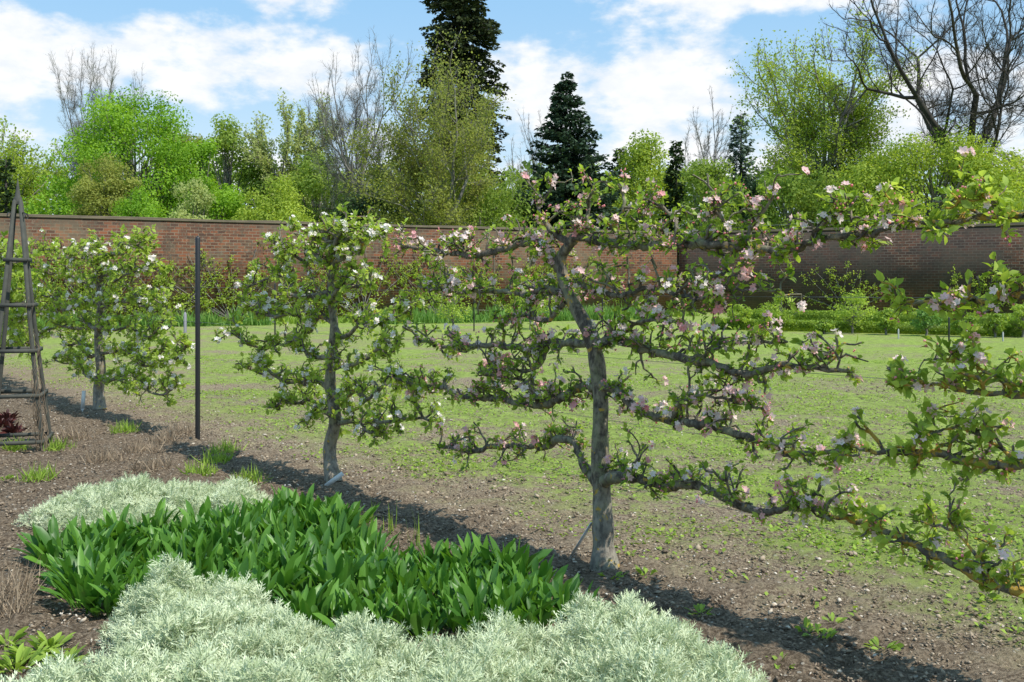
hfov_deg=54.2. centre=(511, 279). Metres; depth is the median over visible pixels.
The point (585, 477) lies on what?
training wire
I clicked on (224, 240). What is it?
brick wall
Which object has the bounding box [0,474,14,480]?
weed
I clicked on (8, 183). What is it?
conifer tree
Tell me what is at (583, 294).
training wire
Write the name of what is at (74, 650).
green leafy plant
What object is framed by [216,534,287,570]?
broad leaved plant
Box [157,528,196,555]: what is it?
broad leaved plant
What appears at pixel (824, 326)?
border shrub
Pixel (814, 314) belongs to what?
box hedge
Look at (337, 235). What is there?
apple tree
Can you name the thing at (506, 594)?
broad leaved plant
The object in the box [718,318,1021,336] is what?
box hedge
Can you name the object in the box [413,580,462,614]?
broad leaved plant
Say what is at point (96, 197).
deciduous tree
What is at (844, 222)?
deciduous tree
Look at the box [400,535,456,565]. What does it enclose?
broad leaved plant
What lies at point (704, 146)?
bare tree
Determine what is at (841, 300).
wall trained plant
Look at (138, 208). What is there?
deciduous tree
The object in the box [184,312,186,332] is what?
marker stake
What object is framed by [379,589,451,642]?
broad leaved plant
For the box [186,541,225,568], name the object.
broad leaved plant
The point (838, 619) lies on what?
weed
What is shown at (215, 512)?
broad leaved plant
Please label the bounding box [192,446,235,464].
green perennial
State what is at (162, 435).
dry perennial
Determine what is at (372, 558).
broad leaved plant
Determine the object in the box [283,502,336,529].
broad leaved plant
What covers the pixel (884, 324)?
border shrub
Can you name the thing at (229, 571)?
broad leaved plant
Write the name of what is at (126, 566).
broad leaved plant
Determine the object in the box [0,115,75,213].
deciduous tree
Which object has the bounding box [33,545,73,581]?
broad leaved plant
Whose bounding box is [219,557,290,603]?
broad leaved plant
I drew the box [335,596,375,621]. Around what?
broad leaved plant
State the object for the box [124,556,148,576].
broad leaved plant
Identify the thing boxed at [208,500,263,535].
broad leaved plant
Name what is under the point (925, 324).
border shrub
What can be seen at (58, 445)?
green perennial
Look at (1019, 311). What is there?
border shrub
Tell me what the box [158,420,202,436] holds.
dry perennial
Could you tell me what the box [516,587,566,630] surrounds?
broad leaved plant
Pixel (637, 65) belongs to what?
sky
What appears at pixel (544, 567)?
broad leaved plant
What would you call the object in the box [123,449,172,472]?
dry perennial
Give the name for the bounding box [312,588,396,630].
broad leaved plant
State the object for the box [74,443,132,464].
dry perennial
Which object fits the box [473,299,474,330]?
post
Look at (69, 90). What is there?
bare tree
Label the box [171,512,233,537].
broad leaved plant
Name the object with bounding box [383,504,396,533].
green perennial
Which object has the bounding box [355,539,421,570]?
broad leaved plant
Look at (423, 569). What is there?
broad leaved plant
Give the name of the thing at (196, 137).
deciduous tree
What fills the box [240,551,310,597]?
broad leaved plant
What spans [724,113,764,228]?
conifer tree
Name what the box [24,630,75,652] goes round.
green leafy plant
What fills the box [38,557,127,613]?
broad leaved plant
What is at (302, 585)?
broad leaved plant
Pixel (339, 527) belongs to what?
broad leaved plant
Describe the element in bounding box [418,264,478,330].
border shrub
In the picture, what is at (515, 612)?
broad leaved plant
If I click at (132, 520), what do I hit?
broad leaved plant
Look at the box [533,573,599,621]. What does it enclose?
broad leaved plant
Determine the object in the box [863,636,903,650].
weed
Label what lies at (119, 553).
broad leaved plant
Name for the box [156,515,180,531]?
broad leaved plant
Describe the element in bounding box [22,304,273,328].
iris border
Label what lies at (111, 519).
broad leaved plant
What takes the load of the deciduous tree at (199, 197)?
on the ground at (758, 642)
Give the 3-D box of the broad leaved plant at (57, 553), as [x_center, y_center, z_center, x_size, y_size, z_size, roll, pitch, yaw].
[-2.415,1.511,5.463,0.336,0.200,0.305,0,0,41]
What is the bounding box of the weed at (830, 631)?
[802,623,838,638]
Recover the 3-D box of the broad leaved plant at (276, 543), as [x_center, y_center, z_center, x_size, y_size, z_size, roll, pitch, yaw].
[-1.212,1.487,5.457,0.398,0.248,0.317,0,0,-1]
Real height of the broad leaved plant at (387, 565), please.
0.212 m
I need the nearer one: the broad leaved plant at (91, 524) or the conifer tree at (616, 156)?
the broad leaved plant at (91, 524)
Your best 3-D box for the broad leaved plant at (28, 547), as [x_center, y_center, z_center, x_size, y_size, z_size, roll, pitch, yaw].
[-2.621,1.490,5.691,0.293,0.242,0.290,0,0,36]
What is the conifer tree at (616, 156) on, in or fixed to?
on the ground at (758, 642)
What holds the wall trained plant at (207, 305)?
on the ground at (758, 642)
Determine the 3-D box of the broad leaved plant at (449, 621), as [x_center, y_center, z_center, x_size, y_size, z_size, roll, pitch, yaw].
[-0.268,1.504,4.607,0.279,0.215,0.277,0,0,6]
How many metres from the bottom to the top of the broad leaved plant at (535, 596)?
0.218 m
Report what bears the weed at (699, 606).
on the ground at (758, 642)
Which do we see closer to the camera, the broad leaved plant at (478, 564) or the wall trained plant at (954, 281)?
the broad leaved plant at (478, 564)
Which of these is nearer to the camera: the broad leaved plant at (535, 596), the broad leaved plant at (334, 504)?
the broad leaved plant at (535, 596)
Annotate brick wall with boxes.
[0,213,677,319]
[679,222,1023,315]
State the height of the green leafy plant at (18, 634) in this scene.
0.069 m
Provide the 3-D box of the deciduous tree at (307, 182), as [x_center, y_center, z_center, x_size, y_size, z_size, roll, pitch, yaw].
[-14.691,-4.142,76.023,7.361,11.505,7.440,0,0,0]
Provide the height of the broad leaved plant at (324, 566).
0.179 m
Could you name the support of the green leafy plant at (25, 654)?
on the ground at (758, 642)
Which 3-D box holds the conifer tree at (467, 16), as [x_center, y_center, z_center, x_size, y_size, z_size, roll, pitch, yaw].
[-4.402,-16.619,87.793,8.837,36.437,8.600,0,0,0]
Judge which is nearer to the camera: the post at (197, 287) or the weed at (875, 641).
the weed at (875, 641)
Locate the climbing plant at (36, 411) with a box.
[22,297,48,450]
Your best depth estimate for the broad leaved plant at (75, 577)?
5.02 m
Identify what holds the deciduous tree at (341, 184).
on the ground at (758, 642)
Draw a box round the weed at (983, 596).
[977,591,1008,601]
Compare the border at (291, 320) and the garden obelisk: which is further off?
the border at (291, 320)
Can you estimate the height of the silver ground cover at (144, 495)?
0.399 m
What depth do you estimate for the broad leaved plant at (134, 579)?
4.83 m
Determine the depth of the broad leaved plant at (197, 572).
4.86 m
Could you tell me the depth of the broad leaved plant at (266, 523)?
6.05 m
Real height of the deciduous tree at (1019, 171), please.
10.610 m
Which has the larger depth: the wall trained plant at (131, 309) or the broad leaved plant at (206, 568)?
the wall trained plant at (131, 309)
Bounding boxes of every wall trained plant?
[10,237,104,312]
[14,250,181,317]
[72,253,236,317]
[147,239,310,318]
[223,250,364,317]
[301,248,420,316]
[378,251,505,312]
[457,248,557,311]
[520,254,625,311]
[789,261,896,310]
[918,263,1023,312]
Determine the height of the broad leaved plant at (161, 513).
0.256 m
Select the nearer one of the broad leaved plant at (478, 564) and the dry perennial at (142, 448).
the broad leaved plant at (478, 564)
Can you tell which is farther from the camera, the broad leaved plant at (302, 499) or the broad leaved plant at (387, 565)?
the broad leaved plant at (302, 499)
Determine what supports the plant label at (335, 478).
on the ground at (758, 642)
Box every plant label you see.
[81,391,85,409]
[324,472,343,485]
[570,522,591,557]
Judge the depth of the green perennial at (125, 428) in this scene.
10.48 m
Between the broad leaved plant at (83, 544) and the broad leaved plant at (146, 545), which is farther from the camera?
the broad leaved plant at (146, 545)
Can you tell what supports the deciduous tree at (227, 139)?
on the ground at (758, 642)
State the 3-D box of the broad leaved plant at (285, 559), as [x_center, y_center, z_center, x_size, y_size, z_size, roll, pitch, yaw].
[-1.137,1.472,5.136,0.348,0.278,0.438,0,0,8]
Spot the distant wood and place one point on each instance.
(525, 166)
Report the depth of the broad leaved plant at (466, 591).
4.59 m
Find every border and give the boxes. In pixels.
[17,310,702,327]
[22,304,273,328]
[370,300,653,323]
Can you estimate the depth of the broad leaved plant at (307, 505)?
6.49 m
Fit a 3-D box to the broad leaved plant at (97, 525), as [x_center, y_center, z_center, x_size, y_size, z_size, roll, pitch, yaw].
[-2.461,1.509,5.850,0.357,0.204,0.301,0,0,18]
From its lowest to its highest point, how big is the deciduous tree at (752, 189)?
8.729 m
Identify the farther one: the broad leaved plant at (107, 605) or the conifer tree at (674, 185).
the conifer tree at (674, 185)
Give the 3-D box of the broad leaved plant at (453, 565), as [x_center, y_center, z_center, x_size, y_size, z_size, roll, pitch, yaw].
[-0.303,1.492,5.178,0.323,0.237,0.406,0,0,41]
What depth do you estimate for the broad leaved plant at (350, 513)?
6.11 m
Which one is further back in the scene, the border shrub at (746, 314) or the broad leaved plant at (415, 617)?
the border shrub at (746, 314)
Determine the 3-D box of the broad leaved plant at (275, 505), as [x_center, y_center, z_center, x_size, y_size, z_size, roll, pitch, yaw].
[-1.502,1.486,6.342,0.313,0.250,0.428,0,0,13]
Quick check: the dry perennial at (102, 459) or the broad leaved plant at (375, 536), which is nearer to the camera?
the broad leaved plant at (375, 536)
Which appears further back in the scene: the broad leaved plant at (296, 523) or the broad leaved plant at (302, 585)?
the broad leaved plant at (296, 523)
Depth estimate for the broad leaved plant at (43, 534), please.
5.59 m
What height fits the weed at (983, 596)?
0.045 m
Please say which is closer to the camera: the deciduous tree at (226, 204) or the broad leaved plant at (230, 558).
the broad leaved plant at (230, 558)
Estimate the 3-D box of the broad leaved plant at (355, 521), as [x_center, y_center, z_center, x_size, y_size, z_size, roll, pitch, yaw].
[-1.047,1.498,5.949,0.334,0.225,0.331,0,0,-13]
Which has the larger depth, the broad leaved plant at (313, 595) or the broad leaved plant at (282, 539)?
the broad leaved plant at (282, 539)
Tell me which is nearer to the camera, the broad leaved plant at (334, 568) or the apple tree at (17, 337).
the broad leaved plant at (334, 568)
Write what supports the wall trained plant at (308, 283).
on the ground at (758, 642)
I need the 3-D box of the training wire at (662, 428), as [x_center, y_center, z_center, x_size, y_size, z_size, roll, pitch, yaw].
[-2.609,0.780,9.381,0.002,0.014,18.201,0,0,-40]
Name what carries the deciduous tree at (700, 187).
on the ground at (758, 642)
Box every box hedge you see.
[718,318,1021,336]
[736,309,1020,323]
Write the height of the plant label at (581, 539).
0.247 m
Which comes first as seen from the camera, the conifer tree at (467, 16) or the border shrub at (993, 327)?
the border shrub at (993, 327)
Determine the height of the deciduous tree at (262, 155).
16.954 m
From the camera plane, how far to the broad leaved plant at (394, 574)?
5.11 m
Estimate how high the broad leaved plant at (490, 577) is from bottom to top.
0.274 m
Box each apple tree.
[0,230,51,360]
[19,224,194,409]
[211,201,444,481]
[388,164,923,571]
[783,146,1023,604]
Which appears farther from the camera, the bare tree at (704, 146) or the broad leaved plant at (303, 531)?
the bare tree at (704, 146)
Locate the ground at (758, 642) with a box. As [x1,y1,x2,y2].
[0,310,1023,681]
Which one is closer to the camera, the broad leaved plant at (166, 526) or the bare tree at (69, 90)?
the broad leaved plant at (166, 526)
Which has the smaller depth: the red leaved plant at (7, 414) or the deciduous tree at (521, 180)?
the red leaved plant at (7, 414)
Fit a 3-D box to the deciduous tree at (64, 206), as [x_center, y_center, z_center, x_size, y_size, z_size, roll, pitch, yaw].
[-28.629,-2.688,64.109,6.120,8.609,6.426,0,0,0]
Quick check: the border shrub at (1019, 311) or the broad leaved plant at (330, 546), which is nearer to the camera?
the broad leaved plant at (330, 546)
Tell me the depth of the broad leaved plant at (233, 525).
5.79 m
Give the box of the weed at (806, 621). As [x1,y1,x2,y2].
[794,617,825,631]
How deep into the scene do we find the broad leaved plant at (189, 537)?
5.62 m
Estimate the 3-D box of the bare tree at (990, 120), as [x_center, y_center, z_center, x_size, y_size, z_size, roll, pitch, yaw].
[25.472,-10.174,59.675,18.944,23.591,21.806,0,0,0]
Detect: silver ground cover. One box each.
[0,551,769,681]
[11,470,272,532]
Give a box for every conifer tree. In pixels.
[0,158,18,213]
[412,0,511,224]
[507,71,625,229]
[604,148,635,229]
[656,140,690,288]
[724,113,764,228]
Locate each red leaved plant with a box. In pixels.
[0,409,21,421]
[0,415,16,427]
[0,421,27,433]
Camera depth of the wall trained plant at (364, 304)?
42.30 m
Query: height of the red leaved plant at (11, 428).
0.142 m
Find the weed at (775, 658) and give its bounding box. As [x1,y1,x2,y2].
[766,651,794,668]
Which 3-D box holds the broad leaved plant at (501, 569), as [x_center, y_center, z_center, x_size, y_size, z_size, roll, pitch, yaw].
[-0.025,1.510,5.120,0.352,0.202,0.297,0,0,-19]
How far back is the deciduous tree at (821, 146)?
66.00 m
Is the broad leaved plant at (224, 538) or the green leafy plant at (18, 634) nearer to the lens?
the green leafy plant at (18, 634)
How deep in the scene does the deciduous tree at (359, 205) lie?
64.52 m
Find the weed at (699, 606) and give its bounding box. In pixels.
[686,604,713,615]
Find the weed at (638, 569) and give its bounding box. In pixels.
[634,564,656,577]
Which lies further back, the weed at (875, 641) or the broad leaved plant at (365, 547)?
the broad leaved plant at (365, 547)
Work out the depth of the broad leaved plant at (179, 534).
5.77 m
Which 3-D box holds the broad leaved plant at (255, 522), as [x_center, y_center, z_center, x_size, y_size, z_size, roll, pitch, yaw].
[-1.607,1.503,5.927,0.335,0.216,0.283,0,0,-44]
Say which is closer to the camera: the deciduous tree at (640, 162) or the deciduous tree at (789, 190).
the deciduous tree at (789, 190)
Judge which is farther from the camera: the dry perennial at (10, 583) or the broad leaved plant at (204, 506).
the broad leaved plant at (204, 506)
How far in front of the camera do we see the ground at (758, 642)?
7.87 m
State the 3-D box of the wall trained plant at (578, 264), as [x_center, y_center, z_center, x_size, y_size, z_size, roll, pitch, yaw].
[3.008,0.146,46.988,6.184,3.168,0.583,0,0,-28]
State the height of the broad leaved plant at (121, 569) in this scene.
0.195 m
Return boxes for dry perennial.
[0,549,45,601]
[0,572,57,619]
[53,423,94,440]
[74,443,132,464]
[120,434,166,453]
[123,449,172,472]
[144,424,185,444]
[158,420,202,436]
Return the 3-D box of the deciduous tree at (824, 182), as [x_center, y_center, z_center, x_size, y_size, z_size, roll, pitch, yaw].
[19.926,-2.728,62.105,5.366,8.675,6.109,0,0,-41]
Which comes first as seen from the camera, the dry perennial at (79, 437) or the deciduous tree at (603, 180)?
the dry perennial at (79, 437)
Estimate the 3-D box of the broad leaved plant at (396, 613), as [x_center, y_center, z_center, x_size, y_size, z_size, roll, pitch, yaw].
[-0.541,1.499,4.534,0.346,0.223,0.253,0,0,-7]
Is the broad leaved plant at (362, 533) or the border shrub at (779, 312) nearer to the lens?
the broad leaved plant at (362, 533)
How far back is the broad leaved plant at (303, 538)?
5.71 m
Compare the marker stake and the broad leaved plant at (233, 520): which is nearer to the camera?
the broad leaved plant at (233, 520)
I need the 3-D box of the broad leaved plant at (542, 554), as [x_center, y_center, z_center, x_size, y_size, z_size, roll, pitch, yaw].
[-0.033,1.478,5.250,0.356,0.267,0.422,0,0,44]
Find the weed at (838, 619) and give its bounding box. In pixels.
[822,612,846,622]
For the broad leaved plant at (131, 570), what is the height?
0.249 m
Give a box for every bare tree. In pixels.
[45,43,171,207]
[299,26,415,220]
[503,107,553,222]
[671,86,738,227]
[805,0,1023,203]
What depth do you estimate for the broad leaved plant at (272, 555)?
5.31 m
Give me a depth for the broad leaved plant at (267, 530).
5.61 m
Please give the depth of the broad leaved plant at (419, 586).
4.88 m
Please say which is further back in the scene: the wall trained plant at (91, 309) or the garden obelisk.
the wall trained plant at (91, 309)
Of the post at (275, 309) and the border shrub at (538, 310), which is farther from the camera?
the border shrub at (538, 310)
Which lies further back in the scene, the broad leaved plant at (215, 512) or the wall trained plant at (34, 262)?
the wall trained plant at (34, 262)
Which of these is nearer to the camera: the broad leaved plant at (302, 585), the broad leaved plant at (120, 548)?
the broad leaved plant at (302, 585)
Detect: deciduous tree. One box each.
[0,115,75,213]
[17,171,89,214]
[45,84,215,217]
[66,152,144,215]
[108,185,165,217]
[153,138,246,219]
[160,126,219,214]
[166,179,216,219]
[187,111,284,219]
[227,171,319,221]
[235,87,345,216]
[278,151,349,221]
[327,177,429,224]
[328,179,373,217]
[337,26,516,225]
[434,150,534,226]
[487,165,546,225]
[576,155,636,226]
[602,128,688,230]
[677,157,751,251]
[722,178,776,230]
[725,1,933,207]
[740,165,836,229]
[771,60,882,224]
[779,166,847,228]
[816,161,926,227]
[832,117,1023,226]
[994,152,1023,221]
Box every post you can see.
[194,236,201,439]
[274,283,275,334]
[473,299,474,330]
[948,317,949,340]
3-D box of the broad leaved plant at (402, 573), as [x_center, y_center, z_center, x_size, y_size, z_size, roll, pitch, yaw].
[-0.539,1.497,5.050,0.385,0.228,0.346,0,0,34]
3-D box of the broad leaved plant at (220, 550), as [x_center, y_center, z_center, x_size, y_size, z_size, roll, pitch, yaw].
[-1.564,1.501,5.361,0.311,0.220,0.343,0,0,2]
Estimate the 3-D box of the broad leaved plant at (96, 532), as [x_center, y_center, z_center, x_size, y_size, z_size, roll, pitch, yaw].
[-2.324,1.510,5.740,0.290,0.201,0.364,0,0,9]
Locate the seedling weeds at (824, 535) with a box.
[4,351,1023,645]
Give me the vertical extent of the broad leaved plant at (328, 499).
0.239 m
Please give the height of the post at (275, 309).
1.708 m
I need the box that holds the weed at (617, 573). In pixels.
[597,571,626,579]
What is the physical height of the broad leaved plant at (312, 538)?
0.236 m
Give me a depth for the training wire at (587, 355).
5.46 m
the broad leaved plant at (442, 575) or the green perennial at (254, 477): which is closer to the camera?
the broad leaved plant at (442, 575)
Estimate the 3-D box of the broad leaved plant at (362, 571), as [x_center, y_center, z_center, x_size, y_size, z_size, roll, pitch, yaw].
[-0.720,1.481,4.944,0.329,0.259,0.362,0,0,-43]
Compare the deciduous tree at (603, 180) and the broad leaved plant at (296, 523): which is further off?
the deciduous tree at (603, 180)
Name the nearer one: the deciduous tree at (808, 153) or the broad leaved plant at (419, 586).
the broad leaved plant at (419, 586)
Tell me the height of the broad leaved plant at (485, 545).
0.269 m
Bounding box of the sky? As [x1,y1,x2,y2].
[0,0,1023,227]
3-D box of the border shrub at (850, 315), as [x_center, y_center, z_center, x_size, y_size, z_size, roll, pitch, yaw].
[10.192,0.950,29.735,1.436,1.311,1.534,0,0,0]
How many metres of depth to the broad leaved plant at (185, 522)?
6.00 m
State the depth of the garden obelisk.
9.50 m
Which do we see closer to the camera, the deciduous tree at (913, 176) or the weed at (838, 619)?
the weed at (838, 619)
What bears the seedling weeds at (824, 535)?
on the ground at (758, 642)
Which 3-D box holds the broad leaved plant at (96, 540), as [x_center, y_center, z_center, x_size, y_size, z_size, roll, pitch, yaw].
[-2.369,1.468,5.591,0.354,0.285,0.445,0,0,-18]
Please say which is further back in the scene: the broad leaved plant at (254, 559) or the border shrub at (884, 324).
the border shrub at (884, 324)
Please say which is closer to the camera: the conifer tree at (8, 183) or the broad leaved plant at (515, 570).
the broad leaved plant at (515, 570)
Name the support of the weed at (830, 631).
on the ground at (758, 642)
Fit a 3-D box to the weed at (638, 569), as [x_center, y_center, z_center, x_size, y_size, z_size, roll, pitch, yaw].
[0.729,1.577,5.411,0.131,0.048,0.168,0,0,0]
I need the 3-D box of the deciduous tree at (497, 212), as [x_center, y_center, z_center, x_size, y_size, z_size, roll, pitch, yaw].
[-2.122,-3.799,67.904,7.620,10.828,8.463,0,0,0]
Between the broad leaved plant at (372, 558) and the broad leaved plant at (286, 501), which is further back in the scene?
the broad leaved plant at (286, 501)
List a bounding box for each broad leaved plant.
[12,514,93,568]
[17,519,85,557]
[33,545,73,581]
[37,536,93,572]
[38,541,116,603]
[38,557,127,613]
[40,544,109,587]
[46,546,97,565]
[53,518,116,556]
[60,526,95,541]
[60,535,132,572]
[69,551,142,597]
[75,581,127,616]
[76,519,132,540]
[81,515,103,529]
[87,551,171,609]
[91,503,156,539]
[91,531,143,556]
[93,525,133,542]
[93,550,133,583]
[99,531,153,556]
[106,553,176,579]
[111,546,145,571]
[112,513,167,540]
[114,525,144,540]
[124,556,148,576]
[126,498,181,536]
[126,530,175,562]
[129,539,151,555]
[132,548,176,566]
[135,522,170,541]
[137,524,175,553]
[153,522,219,551]
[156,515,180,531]
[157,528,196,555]
[160,528,223,579]
[170,513,205,534]
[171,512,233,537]
[172,539,233,581]
[174,521,230,554]
[178,495,226,531]
[181,558,238,599]
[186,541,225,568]
[188,556,263,590]
[189,517,256,559]
[190,511,239,539]
[191,541,244,567]
[202,500,253,529]
[202,561,263,583]
[206,514,262,533]
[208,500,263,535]
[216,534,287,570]
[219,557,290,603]
[221,511,273,545]
[222,498,283,532]
[224,494,282,513]
[226,546,275,576]
[227,549,278,581]
[228,522,271,559]
[240,538,314,570]
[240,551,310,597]
[246,493,294,522]
[250,484,306,509]
[257,508,306,535]
[257,541,317,590]
[258,507,329,539]
[259,526,322,567]
[265,582,303,610]
[269,521,319,544]
[271,532,298,566]
[271,577,345,621]
[272,498,296,509]
[278,497,327,518]
[281,483,333,515]
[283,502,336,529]
[284,565,322,593]
[284,578,361,629]
[285,524,333,547]
[292,526,356,560]
[296,509,360,546]
[299,494,353,515]
[299,525,320,540]
[300,492,359,523]
[300,547,375,594]
[308,504,365,527]
[309,492,357,510]
[309,508,360,533]
[311,555,354,584]
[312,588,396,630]
[314,494,378,527]
[319,550,390,598]
[326,502,353,517]
[326,516,399,557]
[326,574,363,599]
[328,534,355,553]
[329,520,373,550]
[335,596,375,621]
[343,555,374,568]
[352,532,408,571]
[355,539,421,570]
[357,552,415,588]
[358,574,416,603]
[363,587,422,634]
[374,576,420,616]
[376,552,438,594]
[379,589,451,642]
[387,542,437,571]
[390,555,417,584]
[392,574,440,607]
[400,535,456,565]
[409,553,465,594]
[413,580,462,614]
[417,547,484,582]
[417,557,460,601]
[421,581,484,632]
[435,532,495,566]
[438,575,511,630]
[446,582,512,639]
[447,548,497,584]
[448,532,516,572]
[451,563,484,585]
[453,560,517,596]
[471,535,552,574]
[473,566,526,597]
[479,552,547,581]
[482,582,557,636]
[486,573,559,617]
[493,554,567,590]
[504,561,552,599]
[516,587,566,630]
[521,572,559,607]
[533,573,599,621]
[536,577,578,607]
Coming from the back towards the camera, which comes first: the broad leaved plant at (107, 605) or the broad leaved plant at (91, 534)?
the broad leaved plant at (91, 534)
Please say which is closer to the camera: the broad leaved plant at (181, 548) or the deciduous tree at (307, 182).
the broad leaved plant at (181, 548)
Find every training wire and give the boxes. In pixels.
[12,284,985,298]
[19,307,1019,389]
[20,330,1020,479]
[24,354,1016,569]
[51,211,1018,261]
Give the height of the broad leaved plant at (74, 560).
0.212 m
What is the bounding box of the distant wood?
[13,153,1023,229]
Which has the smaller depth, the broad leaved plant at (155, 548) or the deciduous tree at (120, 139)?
the broad leaved plant at (155, 548)
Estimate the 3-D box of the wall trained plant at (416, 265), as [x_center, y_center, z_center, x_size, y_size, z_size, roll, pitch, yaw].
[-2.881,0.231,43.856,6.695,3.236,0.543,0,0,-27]
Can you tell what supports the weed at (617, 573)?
on the ground at (758, 642)
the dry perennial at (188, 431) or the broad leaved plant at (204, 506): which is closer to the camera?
the broad leaved plant at (204, 506)
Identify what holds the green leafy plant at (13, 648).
on the ground at (758, 642)
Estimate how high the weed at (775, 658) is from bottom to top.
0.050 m
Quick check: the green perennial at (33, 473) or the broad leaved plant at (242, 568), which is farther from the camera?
the green perennial at (33, 473)
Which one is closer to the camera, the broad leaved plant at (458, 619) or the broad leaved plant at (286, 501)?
the broad leaved plant at (458, 619)
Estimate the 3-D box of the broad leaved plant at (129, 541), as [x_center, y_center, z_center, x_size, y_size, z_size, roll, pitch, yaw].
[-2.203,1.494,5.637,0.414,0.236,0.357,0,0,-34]
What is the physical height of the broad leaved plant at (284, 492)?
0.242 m
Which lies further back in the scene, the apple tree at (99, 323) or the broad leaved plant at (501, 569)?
the apple tree at (99, 323)
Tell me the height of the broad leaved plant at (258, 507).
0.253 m
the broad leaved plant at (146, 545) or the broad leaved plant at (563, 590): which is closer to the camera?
the broad leaved plant at (563, 590)
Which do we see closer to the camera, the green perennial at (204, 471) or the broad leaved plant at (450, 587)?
the broad leaved plant at (450, 587)
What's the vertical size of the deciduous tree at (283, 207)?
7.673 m
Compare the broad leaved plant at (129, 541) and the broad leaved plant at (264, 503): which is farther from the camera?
the broad leaved plant at (264, 503)
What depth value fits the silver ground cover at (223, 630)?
3.61 m
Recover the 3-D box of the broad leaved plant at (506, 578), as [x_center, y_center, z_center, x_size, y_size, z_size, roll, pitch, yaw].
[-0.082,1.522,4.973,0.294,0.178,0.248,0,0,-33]
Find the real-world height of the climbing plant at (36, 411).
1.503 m
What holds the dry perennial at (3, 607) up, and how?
on the ground at (758, 642)
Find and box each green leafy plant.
[0,626,30,650]
[0,642,48,672]
[2,639,63,665]
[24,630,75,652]
[32,643,90,667]
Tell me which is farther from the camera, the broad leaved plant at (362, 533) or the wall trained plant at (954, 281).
the wall trained plant at (954, 281)
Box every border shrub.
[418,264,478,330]
[504,274,554,329]
[726,304,752,322]
[756,293,803,328]
[813,319,834,333]
[829,290,877,332]
[874,307,899,334]
[910,306,942,335]
[950,309,976,332]
[982,314,1008,337]
[1005,304,1023,336]
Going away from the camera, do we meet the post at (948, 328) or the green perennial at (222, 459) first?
the green perennial at (222, 459)
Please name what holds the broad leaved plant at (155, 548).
on the ground at (758, 642)
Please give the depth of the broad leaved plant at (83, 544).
5.31 m
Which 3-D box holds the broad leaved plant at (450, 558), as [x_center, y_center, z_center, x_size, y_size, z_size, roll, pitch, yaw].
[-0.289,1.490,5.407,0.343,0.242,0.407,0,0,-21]
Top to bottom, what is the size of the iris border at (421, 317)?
1.076 m
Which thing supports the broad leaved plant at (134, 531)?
on the ground at (758, 642)
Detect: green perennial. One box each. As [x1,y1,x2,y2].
[0,435,31,451]
[13,459,64,482]
[43,434,76,451]
[104,419,141,433]
[177,457,221,476]
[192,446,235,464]
[205,437,246,453]
[225,463,272,484]
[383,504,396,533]
[405,515,426,545]
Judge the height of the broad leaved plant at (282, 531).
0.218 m
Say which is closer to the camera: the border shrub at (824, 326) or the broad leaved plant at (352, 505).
the broad leaved plant at (352, 505)
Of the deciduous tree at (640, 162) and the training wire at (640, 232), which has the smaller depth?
the training wire at (640, 232)
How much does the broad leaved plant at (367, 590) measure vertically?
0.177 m
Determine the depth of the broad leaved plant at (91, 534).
5.77 m
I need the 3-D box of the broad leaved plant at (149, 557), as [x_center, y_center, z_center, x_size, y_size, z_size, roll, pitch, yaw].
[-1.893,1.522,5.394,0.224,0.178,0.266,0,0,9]
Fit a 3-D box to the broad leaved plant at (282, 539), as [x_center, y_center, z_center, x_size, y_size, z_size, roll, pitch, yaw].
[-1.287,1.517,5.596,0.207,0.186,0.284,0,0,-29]
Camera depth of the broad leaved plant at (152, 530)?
5.85 m
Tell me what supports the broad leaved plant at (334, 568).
on the ground at (758, 642)
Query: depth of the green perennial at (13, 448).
9.36 m
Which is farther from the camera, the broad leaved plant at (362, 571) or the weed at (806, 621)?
the broad leaved plant at (362, 571)
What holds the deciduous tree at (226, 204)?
on the ground at (758, 642)
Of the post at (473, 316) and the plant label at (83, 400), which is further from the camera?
the post at (473, 316)
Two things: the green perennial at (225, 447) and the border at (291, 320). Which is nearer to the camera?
the green perennial at (225, 447)
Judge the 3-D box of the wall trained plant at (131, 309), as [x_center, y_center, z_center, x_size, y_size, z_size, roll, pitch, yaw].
[-13.454,0.292,38.325,6.271,2.757,0.594,0,0,-29]
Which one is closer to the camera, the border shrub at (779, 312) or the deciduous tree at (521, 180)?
the border shrub at (779, 312)
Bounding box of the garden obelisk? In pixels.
[0,178,53,449]
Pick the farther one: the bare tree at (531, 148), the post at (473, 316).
the bare tree at (531, 148)
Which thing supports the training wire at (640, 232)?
attached to the post at (197, 287)
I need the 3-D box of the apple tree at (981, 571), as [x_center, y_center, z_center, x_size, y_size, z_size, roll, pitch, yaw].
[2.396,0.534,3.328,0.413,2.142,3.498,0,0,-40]
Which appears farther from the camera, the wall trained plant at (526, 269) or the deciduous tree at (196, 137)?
the deciduous tree at (196, 137)
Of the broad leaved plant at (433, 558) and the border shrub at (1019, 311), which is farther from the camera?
the border shrub at (1019, 311)
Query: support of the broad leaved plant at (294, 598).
on the ground at (758, 642)
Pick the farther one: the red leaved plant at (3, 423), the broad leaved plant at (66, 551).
the red leaved plant at (3, 423)
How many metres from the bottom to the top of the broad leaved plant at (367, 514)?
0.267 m
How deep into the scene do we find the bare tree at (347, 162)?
69.23 m
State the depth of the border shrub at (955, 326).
27.93 m
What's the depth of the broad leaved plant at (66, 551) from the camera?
5.38 m
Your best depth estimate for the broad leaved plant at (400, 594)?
4.70 m
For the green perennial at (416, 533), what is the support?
on the ground at (758, 642)
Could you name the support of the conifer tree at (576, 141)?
on the ground at (758, 642)
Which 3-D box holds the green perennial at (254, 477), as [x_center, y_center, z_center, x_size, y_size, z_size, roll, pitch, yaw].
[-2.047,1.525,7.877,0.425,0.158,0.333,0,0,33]

